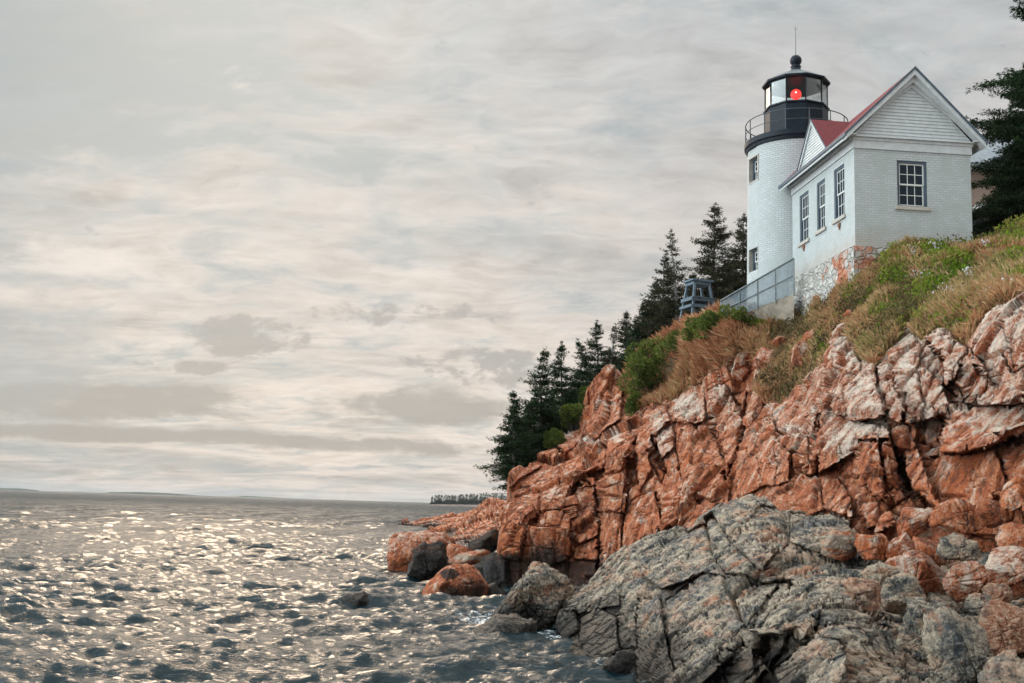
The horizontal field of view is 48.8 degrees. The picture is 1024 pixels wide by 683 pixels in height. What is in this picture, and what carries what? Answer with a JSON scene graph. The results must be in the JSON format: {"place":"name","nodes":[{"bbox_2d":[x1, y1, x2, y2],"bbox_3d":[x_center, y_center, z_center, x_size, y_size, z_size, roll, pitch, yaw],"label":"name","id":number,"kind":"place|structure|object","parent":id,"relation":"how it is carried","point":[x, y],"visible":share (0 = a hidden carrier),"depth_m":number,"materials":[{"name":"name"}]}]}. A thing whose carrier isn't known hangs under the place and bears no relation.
{"place":"outdoors","nodes":[
{"label":"outdoors","id":0,"kind":"place"},
{"bbox_2d":[0,488,38,490],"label":"island","id":1,"kind":"structure","parent":0,"point":[16,489],"depth_m":4094.31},
{"bbox_2d":[107,492,225,496],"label":"island","id":2,"kind":"structure","parent":0,"point":[152,493],"depth_m":4194.02,"materials":[{"name":"grey"}]},
{"bbox_2d":[0,490,650,682],"bbox_3d":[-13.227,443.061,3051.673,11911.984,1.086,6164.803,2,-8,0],"label":"sea","id":3,"kind":"structure","parent":0,"point":[116,588],"depth_m":36.77,"materials":[{"name":"grey liquid"}]},
{"bbox_2d":[341,590,368,605],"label":"boulder","id":4,"kind":"object","parent":3,"relation":"in","point":[360,598],"visible":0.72,"depth_m":38.24,"materials":[{"name":"grey stone"}]},
{"bbox_2d":[387,530,455,571],"bbox_3d":[-4.433,11.104,57.822,4.025,2.828,2.222,6,-9,-27],"label":"boulder","id":5,"kind":"object","parent":3,"relation":"in","point":[402,546],"visible":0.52,"depth_m":57.23,"materials":[{"name":"brown stone"}]},
{"bbox_2d":[407,540,450,580],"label":"boulder","id":6,"kind":"object","parent":3,"relation":"in","point":[428,562],"visible":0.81,"depth_m":50.62,"materials":[{"name":"grey stone"}]},
{"bbox_2d":[398,508,474,527],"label":"rock reef","id":7,"kind":"object","parent":3,"relation":"in","point":[443,519],"visible":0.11,"depth_m":162.29},
{"bbox_2d":[429,504,477,506],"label":"shoreline","id":8,"kind":"structure","parent":3,"relation":"in","point":[462,505],"depth_m":1112.96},
{"bbox_2d":[430,492,506,504],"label":"wood","id":9,"kind":"object","parent":8,"relation":"on","point":[475,500],"visible":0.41,"depth_m":1157.01,"materials":[{"name":"green plant"}]},
{"bbox_2d":[421,563,489,596],"bbox_3d":[-2.010,9.314,42.386,2.756,1.939,1.432,3,-8,-12],"label":"boulder","id":10,"kind":"object","parent":3,"relation":"in","point":[466,579],"visible":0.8,"depth_m":42.14,"materials":[{"name":"brown stone"}]},
{"bbox_2d":[446,543,471,558],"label":"boulder","id":11,"kind":"object","parent":3,"relation":"in","point":[453,550],"visible":0.46,"depth_m":54.22,"materials":[{"name":"brown stone"}]},
{"bbox_2d":[427,497,506,543],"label":"rock reef","id":12,"kind":"object","parent":3,"relation":"in","point":[484,517],"visible":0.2,"depth_m":107.48},
{"bbox_2d":[448,549,490,564],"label":"boulder","id":13,"kind":"object","parent":3,"relation":"on","point":[474,557],"visible":0.65,"depth_m":50.30,"materials":[{"name":"beige stone"}]},
{"bbox_2d":[474,561,484,579],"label":"boulder","id":14,"kind":"object","parent":3,"relation":"in","point":[479,566],"visible":0.17,"depth_m":48.18,"materials":[{"name":"grey stone"}]},
{"bbox_2d":[487,583,506,595],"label":"boulder","id":15,"kind":"object","parent":3,"relation":"in","point":[494,589],"visible":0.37,"depth_m":43.20,"materials":[{"name":"grey stone"}]},
{"bbox_2d":[482,552,512,587],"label":"boulder","id":16,"kind":"object","parent":3,"relation":"in","point":[496,570],"visible":0.41,"depth_m":46.01,"materials":[{"name":"grey stone"}]},
{"bbox_2d":[474,613,537,633],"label":"boulder","id":17,"kind":"object","parent":3,"relation":"in","point":[514,623],"visible":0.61,"depth_m":30.01,"materials":[{"name":"grey stone"}]},
{"bbox_2d":[491,561,573,629],"bbox_3d":[0.594,7.735,32.276,2.407,2.836,1.864,2,-8,0],"label":"boulder","id":18,"kind":"object","parent":3,"relation":"in","point":[540,592],"visible":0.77,"depth_m":31.87,"materials":[{"name":"grey stone"}]},
{"bbox_2d":[601,651,636,674],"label":"boulder","id":19,"kind":"object","parent":3,"relation":"in","point":[621,662],"visible":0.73,"depth_m":23.92,"materials":[{"name":"grey stone"}]},
{"bbox_2d":[238,496,427,502],"bbox_3d":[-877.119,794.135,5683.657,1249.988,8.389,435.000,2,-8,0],"label":"island","id":20,"kind":"structure","parent":0,"point":[291,498],"depth_m":5481.74,"materials":[{"name":"grey"}]},
{"bbox_2d":[0,0,1023,502],"label":"sky","id":21,"kind":"structure","parent":0,"point":[299,249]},
{"bbox_2d":[497,291,1023,587],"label":"cliff","id":22,"kind":"structure","parent":0,"point":[932,420],"depth_m":32.43,"materials":[{"name":"red stone"}]},
{"bbox_2d":[468,529,498,552],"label":"boulder","id":23,"kind":"object","parent":22,"relation":"on","point":[488,541],"visible":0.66,"depth_m":56.25,"materials":[{"name":"grey stone"}]},
{"bbox_2d":[472,390,541,470],"bbox_3d":[-0.153,4.779,54.842,3.508,4.836,2.574,2,-8,0],"label":"spruce tree","id":24,"kind":"object","parent":22,"relation":"on","point":[515,449],"visible":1,"depth_m":54.55,"materials":[{"name":"green plant"}]},
{"bbox_2d":[483,402,550,482],"bbox_3d":[0.657,5.300,56.756,4.175,4.618,4.276,2,-8,0],"label":"spruce tree","id":25,"kind":"object","parent":22,"relation":"on","point":[537,430],"visible":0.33,"depth_m":56.71,"materials":[{"name":"green plant"}]},
{"bbox_2d":[485,422,548,491],"bbox_3d":[0.616,5.748,55.624,4.118,3.914,4.330,6,-9,-28],"label":"spruce tree","id":26,"kind":"object","parent":22,"relation":"on","point":[505,471],"visible":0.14,"depth_m":55.62,"materials":[{"name":"green plant"}]},
{"bbox_2d":[490,346,573,488],"bbox_3d":[1.486,3.941,57.744,5.004,7.465,5.460,2,-8,0],"label":"spruce tree","id":27,"kind":"object","parent":22,"relation":"on","point":[544,407],"visible":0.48,"depth_m":57.83,"materials":[{"name":"green plant"}]},
{"bbox_2d":[511,414,557,459],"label":"spruce tree","id":28,"kind":"object","parent":22,"relation":"on","point":[544,422],"visible":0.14,"depth_m":57.88,"materials":[{"name":"green plant"}]},
{"bbox_2d":[536,392,570,430],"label":"spruce tree","id":29,"kind":"object","parent":22,"relation":"on","point":[557,425],"visible":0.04,"depth_m":60.03,"materials":[{"name":"green plant"}]},
{"bbox_2d":[543,427,566,448],"bbox_3d":[2.162,4.784,55.058,1.164,1.245,1.121,-5,-11,40],"label":"alder bush","id":30,"kind":"object","parent":22,"relation":"on","point":[553,440],"visible":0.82,"depth_m":54.92,"materials":[{"name":"green plant"}]},
{"bbox_2d":[539,341,583,430],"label":"spruce tree","id":31,"kind":"object","parent":22,"relation":"on","point":[568,397],"visible":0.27,"depth_m":61.12,"materials":[{"name":"green plant"}]},
{"bbox_2d":[558,403,585,432],"bbox_3d":[3.205,3.928,56.986,1.768,1.793,1.931,2,-8,0],"label":"alder bush","id":32,"kind":"object","parent":22,"relation":"on","point":[573,415],"visible":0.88,"depth_m":56.97,"materials":[{"name":"green plant"}]},
{"bbox_2d":[564,388,581,428],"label":"spruce tree","id":33,"kind":"object","parent":22,"relation":"on","point":[573,391],"visible":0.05,"depth_m":62.13,"materials":[{"name":"green plant"}]},
{"bbox_2d":[559,338,598,404],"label":"spruce tree","id":34,"kind":"object","parent":22,"relation":"on","point":[582,377],"visible":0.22,"depth_m":63.34,"materials":[{"name":"green plant"}]},
{"bbox_2d":[578,385,587,405],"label":"alder bush","id":35,"kind":"object","parent":22,"relation":"on","point":[580,393],"visible":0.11,"depth_m":58.17,"materials":[{"name":"green plant"}]},
{"bbox_2d":[562,320,616,388],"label":"spruce tree","id":36,"kind":"object","parent":22,"relation":"on","point":[598,350],"visible":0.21,"depth_m":66.43,"materials":[{"name":"green plant"}]},
{"bbox_2d":[599,323,623,369],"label":"spruce tree","id":37,"kind":"object","parent":22,"relation":"on","point":[612,354],"visible":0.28,"depth_m":64.47,"materials":[{"name":"green plant"}]},
{"bbox_2d":[624,390,641,415],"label":"rose bush","id":38,"kind":"object","parent":22,"relation":"on","point":[631,406],"visible":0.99,"depth_m":49.29,"materials":[{"name":"green plant"}]},
{"bbox_2d":[555,494,1023,682],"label":"foreground ledge","id":39,"kind":"object","parent":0,"point":[749,588],"visible":0.69,"depth_m":22.93,"materials":[{"name":"grey stone"}]},
{"bbox_2d":[820,529,857,560],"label":"boulder","id":40,"kind":"object","parent":39,"relation":"on","point":[837,544],"visible":0.91,"depth_m":22.68,"materials":[{"name":"grey stone"}]},
{"bbox_2d":[841,577,881,611],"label":"boulder","id":41,"kind":"object","parent":39,"relation":"on","point":[864,594],"visible":1,"depth_m":18.47,"materials":[{"name":"brown stone"}]},
{"bbox_2d":[854,533,888,560],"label":"boulder","id":42,"kind":"object","parent":39,"relation":"on","point":[870,547],"visible":0.99,"depth_m":22.29,"materials":[{"name":"orange stone"}]},
{"bbox_2d":[860,561,900,587],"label":"boulder","id":43,"kind":"object","parent":39,"relation":"on","point":[880,571],"visible":0.61,"depth_m":20.24,"materials":[{"name":"grey stone"}]},
{"bbox_2d":[885,532,915,558],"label":"boulder","id":44,"kind":"object","parent":39,"relation":"on","point":[900,545],"visible":0.77,"depth_m":22.12,"materials":[{"name":"red stone"}]},
{"bbox_2d":[880,572,925,616],"bbox_3d":[6.725,4.346,19.359,0.802,0.771,0.599,2,-8,0],"label":"boulder","id":45,"kind":"object","parent":39,"relation":"on","point":[899,589],"visible":0.81,"depth_m":19.29,"materials":[{"name":"grey stone"}]},
{"bbox_2d":[896,596,929,664],"bbox_3d":[6.050,4.268,16.567,0.663,1.003,0.615,2,-8,0],"label":"boulder","id":46,"kind":"object","parent":39,"relation":"on","point":[909,639],"visible":0.48,"depth_m":16.49,"materials":[{"name":"grey stone"}]},
{"bbox_2d":[930,601,951,609],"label":"boulder","id":47,"kind":"object","parent":46,"relation":"on","point":[948,605],"visible":0.27,"depth_m":16.86,"materials":[{"name":"grey stone"}]},
{"bbox_2d":[884,550,946,594],"bbox_3d":[7.863,4.439,21.594,1.400,0.898,0.840,5,-9,-23],"label":"boulder","id":48,"kind":"object","parent":39,"relation":"on","point":[926,571],"visible":0.6,"depth_m":21.29,"materials":[{"name":"red stone"}]},
{"bbox_2d":[912,536,946,566],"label":"boulder","id":49,"kind":"object","parent":48,"relation":"on","point":[925,545],"visible":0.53,"depth_m":21.74,"materials":[{"name":"red stone"}]},
{"bbox_2d":[896,507,934,539],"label":"boulder","id":50,"kind":"object","parent":39,"relation":"on","point":[912,522],"visible":0.77,"depth_m":22.94,"materials":[{"name":"red stone"}]},
{"bbox_2d":[928,498,982,533],"bbox_3d":[8.450,3.301,21.439,0.886,0.679,0.688,2,-8,0],"label":"boulder","id":51,"kind":"object","parent":39,"relation":"on","point":[956,515],"visible":0.98,"depth_m":21.24,"materials":[{"name":"orange stone"}]},
{"bbox_2d":[922,605,992,682],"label":"boulder","id":52,"kind":"object","parent":39,"relation":"on","point":[956,646],"visible":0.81,"depth_m":14.89,"materials":[{"name":"grey stone"}]},
{"bbox_2d":[936,532,980,561],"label":"boulder","id":53,"kind":"object","parent":39,"relation":"on","point":[956,546],"visible":0.97,"depth_m":20.77,"materials":[{"name":"grey stone"}]},
{"bbox_2d":[942,561,988,602],"bbox_3d":[8.248,4.343,20.425,0.874,0.766,0.543,-1,-9,20],"label":"boulder","id":54,"kind":"object","parent":39,"relation":"on","point":[963,580],"visible":0.77,"depth_m":20.32,"materials":[{"name":"red stone"}]},
{"bbox_2d":[964,592,990,615],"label":"boulder","id":55,"kind":"object","parent":39,"relation":"on","point":[975,602],"visible":0.6,"depth_m":18.05,"materials":[{"name":"grey stone"}]},
{"bbox_2d":[975,498,1005,527],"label":"boulder","id":56,"kind":"object","parent":39,"relation":"on","point":[990,513],"visible":1,"depth_m":20.06,"materials":[{"name":"red stone"}]},
{"bbox_2d":[982,583,1012,603],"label":"boulder","id":57,"kind":"object","parent":39,"relation":"on","point":[1000,592],"visible":0.75,"depth_m":18.55,"materials":[{"name":"brown stone"}]},
{"bbox_2d":[977,653,1023,682],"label":"boulder","id":58,"kind":"object","parent":39,"relation":"on","point":[1005,668],"visible":1,"depth_m":13.13,"materials":[{"name":"grey stone"}]},
{"bbox_2d":[978,599,1023,655],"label":"boulder","id":59,"kind":"object","parent":39,"relation":"on","point":[1001,623],"visible":0.86,"depth_m":15.87,"materials":[{"name":"brown stone"}]},
{"bbox_2d":[985,545,1023,599],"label":"boulder","id":60,"kind":"object","parent":39,"relation":"on","point":[1004,565],"visible":0.82,"depth_m":18.94,"materials":[{"name":"pink stone"}]},
{"bbox_2d":[996,649,1016,655],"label":"boulder","id":61,"kind":"object","parent":39,"relation":"on","point":[1008,651],"visible":0.17,"depth_m":14.10,"materials":[{"name":"beige stone"}]},
{"bbox_2d":[995,522,1023,546],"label":"boulder","id":62,"kind":"object","parent":39,"relation":"on","point":[1010,533],"visible":0.84,"depth_m":19.47,"materials":[{"name":"red stone"}]},
{"bbox_2d":[619,220,1023,410],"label":"grassy slope","id":63,"kind":"structure","parent":0,"point":[728,360],"depth_m":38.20,"materials":[{"name":"green plant"}]},
{"bbox_2d":[599,310,632,368],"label":"spruce tree","id":64,"kind":"object","parent":63,"relation":"on","point":[623,328],"visible":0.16,"depth_m":67.63,"materials":[{"name":"green plant"}]},
{"bbox_2d":[614,301,649,373],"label":"spruce tree","id":65,"kind":"object","parent":63,"relation":"on","point":[633,332],"visible":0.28,"depth_m":63.40,"materials":[{"name":"green plant"}]},
{"bbox_2d":[616,353,663,396],"bbox_3d":[5.817,1.712,51.650,2.670,2.320,1.626,7,-10,-34],"label":"rose bush","id":66,"kind":"object","parent":63,"relation":"on","point":[646,372],"visible":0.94,"depth_m":51.55,"materials":[{"name":"green plant"}]},
{"bbox_2d":[617,281,664,373],"bbox_3d":[7.662,-0.564,64.995,3.486,6.056,4.542,2,-8,0],"label":"spruce tree","id":67,"kind":"object","parent":63,"relation":"on","point":[643,312],"visible":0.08,"depth_m":64.90,"materials":[{"name":"green plant"}]},
{"bbox_2d":[624,335,667,374],"bbox_3d":[6.566,0.745,54.195,2.678,2.072,2.052,-2,-9,25],"label":"rose bush","id":68,"kind":"object","parent":63,"relation":"on","point":[642,350],"visible":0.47,"depth_m":54.10,"materials":[{"name":"green plant"}]},
{"bbox_2d":[628,253,682,350],"bbox_3d":[8.328,-1.639,62.895,4.317,6.914,4.113,6,-9,-26],"label":"spruce tree","id":69,"kind":"object","parent":63,"relation":"on","point":[645,330],"visible":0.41,"depth_m":62.85,"materials":[{"name":"green plant"}]},
{"bbox_2d":[653,327,680,364],"bbox_3d":[7.505,0.220,50.789,2.006,1.682,1.771,5,-9,-23],"label":"rose bush","id":70,"kind":"object","parent":63,"relation":"on","point":[666,345],"visible":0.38,"depth_m":50.52,"materials":[{"name":"green plant"}]},
{"bbox_2d":[647,229,697,334],"bbox_3d":[8.915,-2.686,61.094,3.564,7.168,3.103,7,-10,-35],"label":"spruce tree","id":71,"kind":"object","parent":63,"relation":"on","point":[671,304],"visible":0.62,"depth_m":60.98,"materials":[{"name":"green plant"}]},
{"bbox_2d":[680,316,700,340],"bbox_3d":[7.488,-0.377,46.114,1.304,1.424,1.660,-2,-9,26],"label":"rose bush","id":72,"kind":"object","parent":63,"relation":"on","point":[690,327],"visible":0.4,"depth_m":46.13,"materials":[{"name":"green plant"}]},
{"bbox_2d":[672,272,708,318],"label":"spruce tree","id":73,"kind":"object","parent":63,"relation":"on","point":[692,275],"visible":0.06,"depth_m":67.17,"materials":[{"name":"green plant"}]},
{"bbox_2d":[679,278,715,320],"bbox_3d":[8.699,-1.738,52.825,1.461,2.223,1.299,5,-9,-20],"label":"wooden stand","id":74,"kind":"object","parent":63,"relation":"on","point":[693,301],"visible":0.89,"depth_m":52.65,"materials":[{"name":"blue paint"}]},
{"bbox_2d":[679,202,746,315],"bbox_3d":[11.514,-3.878,62.898,5.928,8.175,5.734,2,-8,0],"label":"spruce tree","id":75,"kind":"object","parent":63,"relation":"on","point":[709,268],"visible":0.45,"depth_m":62.90,"materials":[{"name":"green plant"}]},
{"bbox_2d":[692,303,735,339],"bbox_3d":[7.886,-0.737,43.115,1.831,1.401,1.694,2,-8,0],"label":"rose bush","id":76,"kind":"object","parent":63,"relation":"on","point":[709,320],"visible":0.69,"depth_m":42.99,"materials":[{"name":"green plant"}]},
{"bbox_2d":[715,213,746,303],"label":"spruce tree","id":77,"kind":"object","parent":63,"relation":"on","point":[742,250],"visible":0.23,"depth_m":65.25,"materials":[{"name":"green plant"}]},
{"bbox_2d":[720,306,757,325],"bbox_3d":[8.603,-0.857,42.469,1.298,0.899,1.388,6,-9,-26],"label":"rose bush","id":78,"kind":"object","parent":63,"relation":"on","point":[739,314],"visible":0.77,"depth_m":42.08,"materials":[{"name":"green plant"}]},
{"bbox_2d":[731,351,750,382],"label":"boulder","id":79,"kind":"object","parent":63,"relation":"on","point":[740,371],"visible":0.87,"depth_m":41.47,"materials":[{"name":"red stone"}]},
{"bbox_2d":[753,347,774,368],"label":"boulder","id":80,"kind":"object","parent":63,"relation":"on","point":[761,357],"visible":0.62,"depth_m":39.83,"materials":[{"name":"red stone"}]},
{"bbox_2d":[752,294,793,325],"bbox_3d":[9.872,-0.802,42.701,1.779,1.767,0.836,-3,-9,28],"label":"concrete stair","id":81,"kind":"object","parent":63,"relation":"on","point":[783,308],"visible":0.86,"depth_m":42.23,"materials":[{"name":"grey concrete"}]},
{"bbox_2d":[720,257,794,314],"bbox_3d":[9.249,-1.893,42.715,2.873,2.411,0.100,-3,-9,27],"label":"stair railing","id":82,"kind":"object","parent":81,"relation":"on","point":[775,290],"visible":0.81,"depth_m":42.58,"materials":[{"name":"grey metal"}]},
{"bbox_2d":[771,336,788,346],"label":"boulder","id":83,"kind":"object","parent":63,"relation":"on","point":[780,340],"visible":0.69,"depth_m":39.69,"materials":[{"name":"red stone"}]},
{"bbox_2d":[744,28,847,304],"bbox_3d":[11.701,-6.569,46.461,4.210,13.462,4.210,2,-8,0],"label":"lighthouse","id":84,"kind":"object","parent":63,"relation":"on","point":[773,151],"visible":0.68,"depth_m":45.34,"materials":[{"name":"paint"}]},
{"bbox_2d":[748,245,758,274],"bbox_3d":[9.886,-3.277,45.526,0.363,1.058,0.871,4,-8,-15],"label":"window","id":85,"kind":"structure","parent":84,"relation":"in","point":[753,254],"depth_m":45.82,"materials":[{"name":"wood"}]},
{"bbox_2d":[748,153,758,184],"bbox_3d":[9.997,-7.006,46.063,0.363,1.110,0.871,4,-8,-15],"label":"window","id":86,"kind":"structure","parent":84,"relation":"in","point":[753,162],"depth_m":46.33,"materials":[{"name":"wood"}]},
{"bbox_2d":[791,341,807,368],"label":"boulder","id":87,"kind":"object","parent":63,"relation":"on","point":[799,347],"visible":0.73,"depth_m":36.90,"materials":[{"name":"red stone"}]},
{"bbox_2d":[801,330,814,340],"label":"boulder","id":88,"kind":"object","parent":63,"relation":"on","point":[807,333],"visible":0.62,"depth_m":37.38,"materials":[{"name":"red stone"}]},
{"bbox_2d":[626,213,1023,400],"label":"ground cover","id":89,"kind":"object","parent":63,"relation":"on","point":[926,279],"visible":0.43,"depth_m":34.93,"materials":[{"name":"green plant"}]},
{"bbox_2d":[627,220,1023,403],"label":"weeds","id":90,"kind":"object","parent":63,"relation":"on","point":[904,298],"visible":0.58,"depth_m":36.00,"materials":[{"name":"green plant"}]},
{"bbox_2d":[830,323,845,338],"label":"boulder","id":91,"kind":"object","parent":63,"relation":"on","point":[835,333],"visible":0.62,"depth_m":34.47,"materials":[{"name":"pink stone"}]},
{"bbox_2d":[843,309,852,317],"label":"boulder","id":92,"kind":"object","parent":63,"relation":"on","point":[847,312],"visible":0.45,"depth_m":35.44,"materials":[{"name":"red stone"}]},
{"bbox_2d":[738,237,1011,318],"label":"pale flowers","id":93,"kind":"object","parent":63,"relation":"on","point":[966,268],"visible":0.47,"depth_m":34.43,"materials":[{"name":"plant"}]},
{"bbox_2d":[778,66,987,314],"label":"brick house","id":94,"kind":"structure","parent":63,"relation":"on","point":[866,185],"depth_m":38.45,"materials":[{"name":"white paint"}]},
{"bbox_2d":[797,191,809,247],"bbox_3d":[11.078,-4.636,42.695,0.220,1.987,1.140,3,-8,-6],"label":"window","id":95,"kind":"structure","parent":94,"relation":"in","point":[804,199],"depth_m":42.87,"materials":[{"name":"blue paint"}]},
{"bbox_2d":[814,179,825,235],"bbox_3d":[11.255,-4.884,41.012,0.220,1.927,1.000,3,-8,-6],"label":"window","id":96,"kind":"structure","parent":94,"relation":"in","point":[821,186],"depth_m":41.19,"materials":[{"name":"blue paint"}]},
{"bbox_2d":[832,164,845,224],"bbox_3d":[11.431,-5.130,39.335,0.220,1.947,1.130,3,-8,-6],"label":"window","id":97,"kind":"structure","parent":94,"relation":"in","point":[840,214],"depth_m":39.51,"materials":[{"name":"blue paint"}]},
{"bbox_2d":[895,160,931,210],"bbox_3d":[13.540,-5.270,38.279,1.260,1.727,0.220,3,-8,-6],"label":"window","id":98,"kind":"structure","parent":94,"relation":"in","point":[911,175],"depth_m":38.34,"materials":[{"name":"white paint"}]},
{"bbox_2d":[970,138,1011,220],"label":"brick house","id":99,"kind":"structure","parent":63,"relation":"on","point":[986,153],"depth_m":48.64,"materials":[{"name":"white paint"}]},
{"bbox_2d":[965,0,1023,238],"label":"spruce tree","id":100,"kind":"object","parent":63,"relation":"on","point":[1004,201],"visible":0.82,"depth_m":42.23,"materials":[{"name":"green plant"}]}
]}

